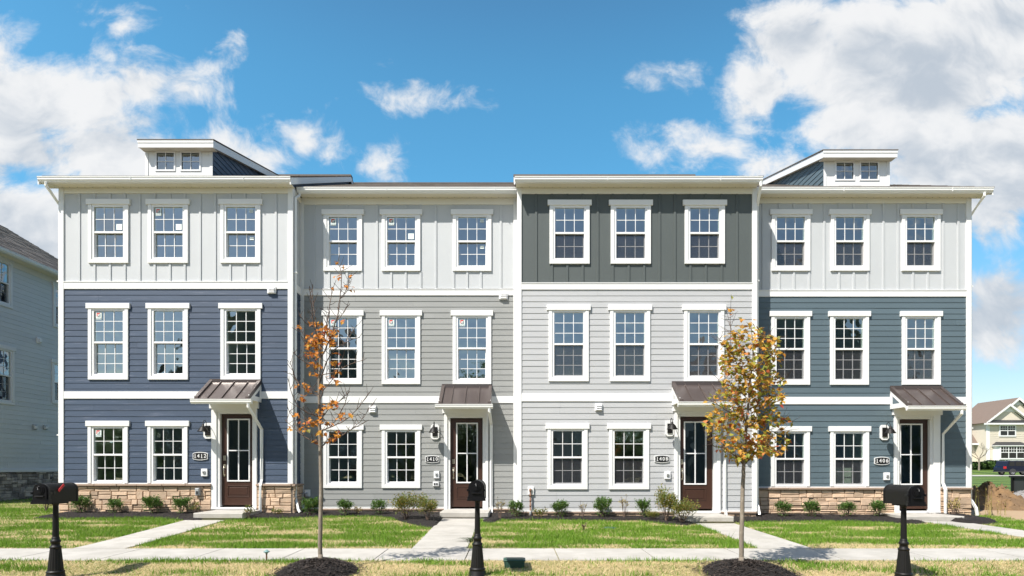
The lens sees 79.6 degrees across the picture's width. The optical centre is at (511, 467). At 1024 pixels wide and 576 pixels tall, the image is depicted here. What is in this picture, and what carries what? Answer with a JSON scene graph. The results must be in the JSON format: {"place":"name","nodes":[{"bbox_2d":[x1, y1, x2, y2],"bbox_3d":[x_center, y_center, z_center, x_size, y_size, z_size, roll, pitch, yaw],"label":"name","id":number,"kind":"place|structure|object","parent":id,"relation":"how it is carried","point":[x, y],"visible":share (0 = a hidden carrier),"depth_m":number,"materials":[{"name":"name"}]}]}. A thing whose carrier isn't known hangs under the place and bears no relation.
{"place":"outdoors","nodes":[
{"label":"outdoors","id":0,"kind":"place"},
{"bbox_2d":[0,548,1023,560],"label":"sidewalk","id":1,"kind":"structure","parent":0,"point":[592,554],"depth_m":10.39,"materials":[{"name":"concrete"}]},
{"bbox_2d":[0,470,1023,575],"bbox_3d":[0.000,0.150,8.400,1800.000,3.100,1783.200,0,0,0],"label":"ground","id":2,"kind":"structure","parent":0,"point":[995,480],"depth_m":11.30,"materials":[{"name":"plant"}]},
{"bbox_2d":[0,225,57,500],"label":"neighbour house","id":3,"kind":"structure","parent":2,"relation":"on","point":[28,366],"depth_m":21.97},
{"bbox_2d":[0,256,14,308],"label":"window","id":4,"kind":"structure","parent":3,"relation":"in","point":[8,303],"depth_m":21.10,"materials":[{"name":"white plastic"}]},
{"bbox_2d":[0,344,15,404],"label":"window","id":5,"kind":"structure","parent":3,"relation":"in","point":[10,400],"depth_m":21.18,"materials":[{"name":"white plastic"}]},
{"bbox_2d":[50,358,57,403],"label":"window","id":6,"kind":"structure","parent":3,"relation":"in","point":[54,362],"depth_m":23.12,"materials":[{"name":"white plastic"}]},
{"bbox_2d":[52,282,57,327],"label":"window","id":7,"kind":"structure","parent":3,"relation":"in","point":[55,285],"depth_m":23.17,"materials":[{"name":"white plastic"}]},
{"bbox_2d":[30,482,77,575],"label":"mailbox","id":8,"kind":"object","parent":2,"relation":"on","point":[55,495],"visible":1,"depth_m":8.49,"materials":[{"name":"black metal"}]},
{"bbox_2d":[30,483,52,503],"bbox_3d":[-6.343,0.355,8.264,0.256,0.278,0.112,0,0,0],"label":"box door","id":9,"kind":"structure","parent":8,"relation":"in","point":[41,492],"depth_m":8.26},
{"bbox_2d":[35,511,203,519],"bbox_3d":[-9.654,1.224,15.339,4.420,0.186,1.768,0,0,0],"label":"mulch bed","id":10,"kind":"object","parent":2,"relation":"on","point":[162,515],"visible":0.69,"depth_m":15.40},
{"bbox_2d":[68,494,91,512],"bbox_3d":[-11.160,0.961,15.877,0.559,0.537,0.538,0,0,-38],"label":"shrub","id":11,"kind":"object","parent":10,"relation":"on","point":[81,500],"visible":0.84,"depth_m":15.82,"materials":[{"name":"green plant"}]},
{"bbox_2d":[105,497,123,512],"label":"shrub","id":12,"kind":"object","parent":10,"relation":"on","point":[116,503],"visible":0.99,"depth_m":15.82,"materials":[{"name":"green plant"}]},
{"bbox_2d":[141,494,163,512],"bbox_3d":[-9.291,0.968,15.870,0.557,0.556,0.541,0,0,0],"label":"shrub","id":13,"kind":"object","parent":10,"relation":"on","point":[149,503],"visible":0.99,"depth_m":15.83,"materials":[{"name":"green plant"}]},
{"bbox_2d":[171,496,194,512],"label":"shrub","id":14,"kind":"object","parent":10,"relation":"on","point":[180,502],"visible":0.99,"depth_m":15.82,"materials":[{"name":"green plant"}]},
{"bbox_2d":[76,520,223,547],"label":"walkway","id":15,"kind":"structure","parent":2,"relation":"on","point":[131,540],"depth_m":12.63,"materials":[{"name":"concrete"}]},
{"bbox_2d":[37,139,353,512],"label":"townhouse","id":16,"kind":"structure","parent":2,"relation":"on","point":[175,281],"depth_m":16.18,"materials":[{"name":"blue plastic"}]},
{"bbox_2d":[85,421,129,482],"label":"window","id":17,"kind":"structure","parent":16,"relation":"in","point":[93,433],"depth_m":16.15,"materials":[{"name":"white plastic"}]},
{"bbox_2d":[85,303,130,379],"bbox_3d":[-10.622,-3.312,16.209,1.155,2.009,0.162,0,0,0],"label":"window","id":18,"kind":"structure","parent":16,"relation":"in","point":[95,310],"depth_m":16.16,"materials":[{"name":"white plastic"}]},
{"bbox_2d":[86,199,130,262],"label":"window","id":19,"kind":"structure","parent":16,"relation":"in","point":[93,204],"depth_m":16.15,"materials":[{"name":"white plastic"}]},
{"bbox_2d":[145,303,189,379],"bbox_3d":[-9.048,-3.312,16.209,1.155,2.009,0.162,0,0,0],"label":"window","id":20,"kind":"structure","parent":16,"relation":"in","point":[152,308],"depth_m":16.15,"materials":[{"name":"white plastic"}]},
{"bbox_2d":[145,421,189,482],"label":"window","id":21,"kind":"structure","parent":16,"relation":"in","point":[152,426],"depth_m":16.15,"materials":[{"name":"white plastic"}]},
{"bbox_2d":[145,199,190,262],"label":"window","id":22,"kind":"structure","parent":16,"relation":"in","point":[155,206],"depth_m":16.15,"materials":[{"name":"white plastic"}]},
{"bbox_2d":[222,414,251,504],"bbox_3d":[-7.259,-0.202,16.230,0.827,2.402,0.101,0,0,0],"label":"door","id":23,"kind":"structure","parent":16,"relation":"in","point":[236,428],"depth_m":16.25,"materials":[{"name":"brown wood"}]},
{"bbox_2d":[218,199,262,262],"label":"window","id":24,"kind":"structure","parent":16,"relation":"in","point":[225,204],"depth_m":16.15,"materials":[{"name":"white plastic"}]},
{"bbox_2d":[218,303,262,379],"bbox_3d":[-7.137,-3.312,16.209,1.155,2.009,0.162,0,0,0],"label":"window","id":25,"kind":"structure","parent":16,"relation":"in","point":[224,308],"depth_m":16.15,"materials":[{"name":"white plastic"}]},
{"bbox_2d":[193,510,260,519],"bbox_3d":[-7.165,1.260,15.545,1.210,0.290,1.150,0,0,0],"label":"doorstep","id":26,"kind":"object","parent":2,"relation":"on","point":[218,514],"visible":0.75,"depth_m":14.98,"materials":[{"name":"concrete"}]},
{"bbox_2d":[244,510,317,518],"bbox_3d":[-6.112,1.227,15.865,1.944,0.148,1.859,0,0,0],"label":"mulch bed","id":27,"kind":"object","parent":2,"relation":"on","point":[303,514],"visible":0.48,"depth_m":15.60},
{"bbox_2d":[243,505,255,518],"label":"weed","id":28,"kind":"object","parent":27,"relation":"on","point":[250,510],"visible":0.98,"depth_m":15.12,"materials":[{"name":"green plant"}]},
{"bbox_2d":[267,557,371,575],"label":"mulch mound","id":29,"kind":"object","parent":2,"relation":"on","point":[324,566],"visible":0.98,"depth_m":8.63,"materials":[{"name":"soil"}]},
{"bbox_2d":[284,253,376,557],"bbox_3d":[-2.686,-0.859,8.951,1.400,4.530,0.672,0,0,0],"label":"maple tree","id":30,"kind":"object","parent":29,"relation":"on","point":[320,339],"visible":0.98,"depth_m":8.93,"materials":[{"name":"orange plant"}]},
{"bbox_2d":[307,510,442,527],"bbox_3d":[-3.474,1.274,15.259,3.748,0.232,3.147,0,0,0],"label":"mulch bed","id":31,"kind":"object","parent":2,"relation":"on","point":[417,518],"visible":0.75,"depth_m":15.86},
{"bbox_2d":[300,496,318,514],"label":"shrub","id":32,"kind":"object","parent":31,"relation":"on","point":[308,503],"visible":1,"depth_m":15.87,"materials":[{"name":"green plant"}]},
{"bbox_2d":[336,499,354,514],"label":"shrub","id":33,"kind":"object","parent":31,"relation":"on","point":[343,504],"visible":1,"depth_m":15.90,"materials":[{"name":"green plant"}]},
{"bbox_2d":[371,499,388,513],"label":"shrub","id":34,"kind":"object","parent":31,"relation":"on","point":[380,503],"visible":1,"depth_m":16.08,"materials":[{"name":"green plant"}]},
{"bbox_2d":[387,490,424,518],"bbox_3d":[-2.608,0.936,15.182,0.772,0.793,0.974,0,0,39],"label":"shrub","id":35,"kind":"object","parent":31,"relation":"on","point":[400,503],"visible":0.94,"depth_m":15.08,"materials":[{"name":"green plant"}]},
{"bbox_2d":[415,494,438,519],"bbox_3d":[-2.068,0.968,14.989,0.611,0.737,0.868,0,0,0],"label":"shrub","id":36,"kind":"object","parent":31,"relation":"on","point":[431,505],"visible":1,"depth_m":14.92,"materials":[{"name":"green plant"}]},
{"bbox_2d":[294,182,516,512],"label":"townhouse","id":37,"kind":"structure","parent":2,"relation":"on","point":[432,300],"depth_m":16.79,"materials":[{"name":"white plastic"}]},
{"bbox_2d":[321,209,363,270],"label":"window","id":38,"kind":"structure","parent":37,"relation":"in","point":[333,214],"depth_m":16.76,"materials":[{"name":"white plastic"}]},
{"bbox_2d":[321,310,363,383],"bbox_3d":[-4.620,-3.274,16.819,1.155,2.009,0.162,0,0,0],"label":"window","id":39,"kind":"structure","parent":37,"relation":"in","point":[348,314],"depth_m":16.76,"materials":[{"name":"white plastic"}]},
{"bbox_2d":[321,425,363,487],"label":"window","id":40,"kind":"structure","parent":37,"relation":"in","point":[327,483],"depth_m":16.76,"materials":[{"name":"white plastic"}]},
{"bbox_2d":[380,209,421,270],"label":"window","id":41,"kind":"structure","parent":37,"relation":"in","point":[391,214],"depth_m":16.76,"materials":[{"name":"white plastic"}]},
{"bbox_2d":[380,310,421,383],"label":"window","id":42,"kind":"structure","parent":37,"relation":"in","point":[391,315],"depth_m":16.77,"materials":[{"name":"white plastic"}]},
{"bbox_2d":[380,425,421,487],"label":"window","id":43,"kind":"structure","parent":37,"relation":"in","point":[385,429],"depth_m":16.76,"materials":[{"name":"white plastic"}]},
{"bbox_2d":[451,418,481,506],"bbox_3d":[-1.244,-0.131,16.840,0.863,2.427,0.101,0,0,0],"label":"door","id":44,"kind":"structure","parent":37,"relation":"in","point":[466,433],"depth_m":16.86,"materials":[{"name":"brown wood"}]},
{"bbox_2d":[451,209,492,270],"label":"window","id":45,"kind":"structure","parent":37,"relation":"in","point":[481,214],"depth_m":16.76,"materials":[{"name":"white plastic"}]},
{"bbox_2d":[451,310,492,383],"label":"window","id":46,"kind":"structure","parent":37,"relation":"in","point":[462,315],"depth_m":16.77,"materials":[{"name":"white plastic"}]},
{"bbox_2d":[413,518,474,547],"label":"walkway","id":47,"kind":"structure","parent":2,"relation":"on","point":[443,532],"depth_m":12.74,"materials":[{"name":"concrete"}]},
{"bbox_2d":[440,509,489,519],"bbox_3d":[-1.208,1.290,16.140,1.243,0.310,1.180,0,0,0],"label":"doorstep","id":48,"kind":"object","parent":2,"relation":"on","point":[461,513],"visible":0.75,"depth_m":15.56,"materials":[{"name":"concrete"}]},
{"bbox_2d":[467,479,486,575],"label":"mailbox","id":49,"kind":"object","parent":2,"relation":"on","point":[476,489],"visible":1,"depth_m":8.46,"materials":[{"name":"black metal"}]},
{"bbox_2d":[467,480,485,500],"bbox_3d":[-0.481,0.312,8.264,0.256,0.278,0.112,0,0,0],"label":"box door","id":50,"kind":"structure","parent":49,"relation":"in","point":[476,490],"depth_m":8.26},
{"bbox_2d":[0,498,1023,548],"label":"lawn grass","id":51,"kind":"structure","parent":2,"relation":"on","point":[925,530],"depth_m":12.82,"materials":[{"name":"plant"}]},
{"bbox_2d":[0,556,1023,575],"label":"verge grass","id":52,"kind":"structure","parent":2,"relation":"on","point":[31,565],"depth_m":9.22,"materials":[{"name":"plant"}]},
{"bbox_2d":[503,557,524,568],"bbox_3d":[0.035,1.450,9.231,0.329,0.167,0.254,0,0,0],"label":"valve box","id":53,"kind":"object","parent":2,"relation":"on","point":[514,562],"visible":0.97,"depth_m":9.12,"materials":[{"name":"green plastic"}]},
{"bbox_2d":[483,512,692,525],"bbox_3d":[1.834,1.302,15.607,5.472,0.186,2.122,0,0,4],"label":"mulch bed","id":54,"kind":"object","parent":2,"relation":"on","point":[493,517],"visible":0.75,"depth_m":15.57,"materials":[{"name":"soil"}]},
{"bbox_2d":[494,497,504,517],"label":"weed","id":55,"kind":"object","parent":54,"relation":"on","point":[498,509],"visible":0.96,"depth_m":15.52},
{"bbox_2d":[507,499,523,516],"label":"shrub","id":56,"kind":"object","parent":54,"relation":"on","point":[515,506],"visible":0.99,"depth_m":15.81,"materials":[{"name":"green plant"}]},
{"bbox_2d":[532,507,547,516],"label":"weed","id":57,"kind":"object","parent":54,"relation":"on","point":[539,512],"visible":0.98,"depth_m":15.83,"materials":[{"name":"green plant"}]},
{"bbox_2d":[550,499,569,516],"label":"shrub","id":58,"kind":"object","parent":54,"relation":"on","point":[557,506],"visible":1,"depth_m":15.80,"materials":[{"name":"green plant"}]},
{"bbox_2d":[592,495,612,516],"bbox_3d":[2.347,1.028,15.867,0.522,0.646,0.511,0,0,-31],"label":"shrub","id":59,"kind":"object","parent":54,"relation":"on","point":[600,502],"visible":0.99,"depth_m":15.82,"materials":[{"name":"green plant"}]},
{"bbox_2d":[634,497,650,516],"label":"shrub","id":60,"kind":"object","parent":54,"relation":"on","point":[645,503],"visible":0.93,"depth_m":15.83,"materials":[{"name":"green plant"}]},
{"bbox_2d":[645,509,659,518],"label":"shrub","id":61,"kind":"object","parent":54,"relation":"on","point":[653,514],"visible":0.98,"depth_m":15.33,"materials":[{"name":"green plant"}]},
{"bbox_2d":[654,483,678,520],"bbox_3d":[3.793,0.879,15.163,0.642,0.990,0.880,0,0,0],"label":"shrub","id":62,"kind":"object","parent":54,"relation":"on","point":[664,497],"visible":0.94,"depth_m":15.03,"materials":[{"name":"green plant"}]},
{"bbox_2d":[665,496,700,521],"bbox_3d":[4.123,1.037,14.823,0.733,0.683,0.925,0,0,40],"label":"shrub","id":63,"kind":"object","parent":54,"relation":"on","point":[681,507],"visible":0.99,"depth_m":14.74,"materials":[{"name":"green plant"}]},
{"bbox_2d":[513,174,763,515],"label":"townhouse","id":64,"kind":"structure","parent":2,"relation":"on","point":[629,286],"depth_m":16.18,"materials":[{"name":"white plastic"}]},
{"bbox_2d":[546,424,589,488],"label":"window","id":65,"kind":"structure","parent":64,"relation":"in","point":[550,428],"depth_m":16.15,"materials":[{"name":"white plastic"}]},
{"bbox_2d":[547,305,590,380],"bbox_3d":[1.493,-3.267,16.209,1.155,2.009,0.162,0,0,0],"label":"window","id":66,"kind":"structure","parent":64,"relation":"in","point":[553,309],"depth_m":16.15,"materials":[{"name":"white plastic"}]},
{"bbox_2d":[548,200,591,263],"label":"window","id":67,"kind":"structure","parent":64,"relation":"in","point":[553,205],"depth_m":16.15,"materials":[{"name":"white plastic"}]},
{"bbox_2d":[607,424,650,488],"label":"window","id":68,"kind":"structure","parent":64,"relation":"in","point":[612,428],"depth_m":16.15,"materials":[{"name":"white plastic"}]},
{"bbox_2d":[608,305,651,380],"bbox_3d":[3.108,-3.267,16.209,1.155,2.009,0.162,0,0,0],"label":"window","id":69,"kind":"structure","parent":64,"relation":"in","point":[614,309],"depth_m":16.15,"materials":[{"name":"white plastic"}]},
{"bbox_2d":[609,200,652,263],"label":"window","id":70,"kind":"structure","parent":64,"relation":"in","point":[645,205],"depth_m":16.15,"materials":[{"name":"white plastic"}]},
{"bbox_2d":[680,417,711,508],"bbox_3d":[4.867,-0.118,16.230,0.853,2.427,0.101,0,0,0],"label":"door","id":71,"kind":"structure","parent":64,"relation":"in","point":[695,457],"depth_m":16.25,"materials":[{"name":"brown wood"}]},
{"bbox_2d":[682,305,725,380],"bbox_3d":[5.055,-3.267,16.209,1.155,2.009,0.162,0,0,0],"label":"window","id":72,"kind":"structure","parent":64,"relation":"in","point":[719,310],"depth_m":16.15,"materials":[{"name":"white plastic"}]},
{"bbox_2d":[683,200,726,263],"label":"window","id":73,"kind":"structure","parent":64,"relation":"in","point":[719,205],"depth_m":16.15,"materials":[{"name":"white plastic"}]},
{"bbox_2d":[675,513,733,522],"bbox_3d":[4.840,1.346,15.555,1.160,0.281,1.130,0,0,0],"label":"doorstep","id":74,"kind":"object","parent":2,"relation":"on","point":[708,518],"visible":0.61,"depth_m":14.99,"materials":[{"name":"concrete"}]},
{"bbox_2d":[685,558,802,575],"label":"mulch mound","id":75,"kind":"object","parent":2,"relation":"on","point":[736,567],"visible":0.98,"depth_m":8.69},
{"bbox_2d":[694,296,799,561],"bbox_3d":[3.519,-0.488,8.980,1.803,3.862,1.364,0,0,0],"label":"maple tree","id":76,"kind":"object","parent":75,"relation":"on","point":[743,458],"visible":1,"depth_m":8.88,"materials":[{"name":"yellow plant"}]},
{"bbox_2d":[696,523,809,547],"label":"walkway","id":77,"kind":"structure","parent":2,"relation":"on","point":[759,539],"depth_m":12.51,"materials":[{"name":"concrete"}]},
{"bbox_2d":[733,513,925,523],"bbox_3d":[7.903,1.324,15.857,5.198,0.174,1.965,0,0,0],"label":"mulch bed","id":78,"kind":"object","parent":2,"relation":"on","point":[771,517],"visible":0.69,"depth_m":15.77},
{"bbox_2d":[774,500,793,515],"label":"shrub","id":79,"kind":"object","parent":78,"relation":"on","point":[781,506],"visible":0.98,"depth_m":16.11,"materials":[{"name":"green plant"}]},
{"bbox_2d":[801,499,820,515],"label":"shrub","id":80,"kind":"object","parent":78,"relation":"on","point":[811,505],"visible":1,"depth_m":16.15,"materials":[{"name":"green plant"}]},
{"bbox_2d":[836,500,856,515],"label":"shrub","id":81,"kind":"object","parent":78,"relation":"on","point":[848,506],"visible":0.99,"depth_m":16.22,"materials":[{"name":"green plant"}]},
{"bbox_2d":[869,499,886,515],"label":"shrub","id":82,"kind":"object","parent":78,"relation":"on","point":[880,505],"visible":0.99,"depth_m":16.27,"materials":[{"name":"green plant"}]},
{"bbox_2d":[756,149,994,515],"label":"townhouse","id":83,"kind":"structure","parent":2,"relation":"on","point":[865,286],"depth_m":16.79,"materials":[{"name":"blue plastic"}]},
{"bbox_2d":[769,311,811,384],"bbox_3d":[7.607,-3.257,16.819,1.155,2.009,0.162,0,0,0],"label":"window","id":84,"kind":"structure","parent":83,"relation":"in","point":[805,316],"depth_m":16.77,"materials":[{"name":"white plastic"}]},
{"bbox_2d":[769,426,811,485],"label":"window","id":85,"kind":"structure","parent":83,"relation":"in","point":[805,431],"depth_m":16.77,"materials":[{"name":"white plastic"}]},
{"bbox_2d":[769,209,812,270],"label":"window","id":86,"kind":"structure","parent":83,"relation":"in","point":[805,214],"depth_m":16.76,"materials":[{"name":"white plastic"}]},
{"bbox_2d":[828,311,870,384],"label":"window","id":87,"kind":"structure","parent":83,"relation":"in","point":[864,316],"depth_m":16.76,"materials":[{"name":"white plastic"}]},
{"bbox_2d":[828,426,870,485],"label":"window","id":88,"kind":"structure","parent":83,"relation":"in","point":[864,431],"depth_m":16.77,"materials":[{"name":"white plastic"}]},
{"bbox_2d":[828,209,871,270],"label":"window","id":89,"kind":"structure","parent":83,"relation":"in","point":[863,214],"depth_m":16.76,"materials":[{"name":"white plastic"}]},
{"bbox_2d":[899,420,927,508],"bbox_3d":[10.991,-0.086,16.840,0.824,2.446,0.101,0,0,0],"label":"door","id":90,"kind":"structure","parent":83,"relation":"in","point":[913,434],"depth_m":16.87,"materials":[{"name":"brown wood"}]},
{"bbox_2d":[899,209,942,270],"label":"window","id":91,"kind":"structure","parent":83,"relation":"in","point":[934,214],"depth_m":16.76,"materials":[{"name":"white plastic"}]},
{"bbox_2d":[900,311,942,384],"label":"window","id":92,"kind":"structure","parent":83,"relation":"in","point":[935,316],"depth_m":16.77,"materials":[{"name":"white plastic"}]},
{"bbox_2d":[883,484,926,575],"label":"mailbox","id":93,"kind":"object","parent":2,"relation":"on","point":[903,497],"visible":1,"depth_m":8.48,"materials":[{"name":"black metal"}]},
{"bbox_2d":[905,485,926,505],"bbox_3d":[5.444,0.382,8.264,0.256,0.278,0.112,0,0,0],"label":"box door","id":94,"kind":"structure","parent":93,"relation":"in","point":[915,494],"depth_m":8.26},
{"bbox_2d":[880,513,963,520],"bbox_3d":[10.760,1.375,16.165,1.480,0.261,1.130,0,0,0],"label":"doorstep","id":95,"kind":"object","parent":2,"relation":"on","point":[929,517],"visible":0.42,"depth_m":15.61,"materials":[{"name":"concrete"}]},
{"bbox_2d":[931,513,998,523],"bbox_3d":[11.714,1.324,15.894,1.389,0.192,1.838,0,0,0],"label":"mulch bed","id":96,"kind":"object","parent":2,"relation":"on","point":[967,518],"visible":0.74,"depth_m":15.43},
{"bbox_2d":[947,497,960,513],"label":"weed","id":97,"kind":"object","parent":96,"relation":"on","point":[955,503],"visible":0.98,"depth_m":16.46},
{"bbox_2d":[924,521,1023,536],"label":"walkway","id":98,"kind":"structure","parent":2,"relation":"on","point":[1014,532],"depth_m":14.20,"materials":[{"name":"concrete"}]},
{"bbox_2d":[972,461,982,469],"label":"hedge bush","id":99,"kind":"object","parent":2,"relation":"on","point":[974,465],"visible":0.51,"depth_m":89.52,"materials":[{"name":"green plant"}]},
{"bbox_2d":[972,444,989,469],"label":"bare tree","id":100,"kind":"object","parent":2,"relation":"on","point":[980,455],"visible":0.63,"depth_m":87.90,"materials":[{"name":"beige plant"}]},
{"bbox_2d":[980,461,988,469],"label":"hedge bush","id":101,"kind":"object","parent":2,"relation":"on","point":[984,465],"visible":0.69,"depth_m":89.41,"materials":[{"name":"green plant"}]},
{"bbox_2d":[983,460,996,469],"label":"hedge bush","id":102,"kind":"object","parent":2,"relation":"on","point":[991,465],"visible":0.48,"depth_m":89.23,"materials":[{"name":"green plant"}]},
{"bbox_2d":[971,481,1023,510],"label":"earth heap","id":103,"kind":"object","parent":2,"relation":"on","point":[1013,502],"visible":0.64,"depth_m":18.90,"materials":[{"name":"soil"}]},
{"bbox_2d":[972,404,1023,461],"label":"cream house","id":104,"kind":"structure","parent":2,"relation":"on","point":[998,430],"depth_m":95.00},
{"bbox_2d":[999,425,1015,436],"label":"window","id":105,"kind":"structure","parent":104,"relation":"in","point":[1004,430],"depth_m":94.89,"materials":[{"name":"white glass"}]},
{"bbox_2d":[999,446,1023,458],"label":"window","id":106,"kind":"structure","parent":104,"relation":"in","point":[1005,452],"depth_m":93.99,"materials":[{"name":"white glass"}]},
{"bbox_2d":[0,0,1023,407],"label":"sky","id":107,"kind":"structure","parent":0,"point":[367,90],"materials":[{"name":"blue"}]},
{"bbox_2d":[971,510,1023,519],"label":"dirt path","id":108,"kind":"structure","parent":0,"point":[1016,515],"depth_m":17.30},
{"bbox_2d":[974,485,991,515],"bbox_3d":[12.874,0.869,16.947,0.576,0.989,0.261,0,0,32],"label":"weed","id":109,"kind":"object","parent":108,"relation":"on","point":[989,513],"visible":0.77,"depth_m":16.86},
{"bbox_2d":[986,498,1007,514],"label":"weed","id":110,"kind":"object","parent":108,"relation":"on","point":[997,507],"visible":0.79,"depth_m":16.99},
{"bbox_2d":[1009,476,1023,491],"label":"container","id":111,"kind":"object","parent":108,"relation":"on","point":[1017,483],"visible":0.77,"depth_m":26.50,"materials":[{"name":"plastic"}]},
{"bbox_2d":[972,397,1023,412],"bbox_3d":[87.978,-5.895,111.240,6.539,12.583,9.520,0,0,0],"label":"roof","id":112,"kind":"structure","parent":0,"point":[1018,403],"depth_m":108.54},
{"bbox_2d":[972,475,1023,475],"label":"road","id":113,"kind":"structure","parent":0,"point":[997,475],"depth_m":71.80,"materials":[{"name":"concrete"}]},
{"bbox_2d":[993,460,1023,474],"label":"car","id":114,"kind":"object","parent":113,"relation":"on","point":[1012,467],"visible":0.98,"depth_m":74.00,"materials":[{"name":"paint"}]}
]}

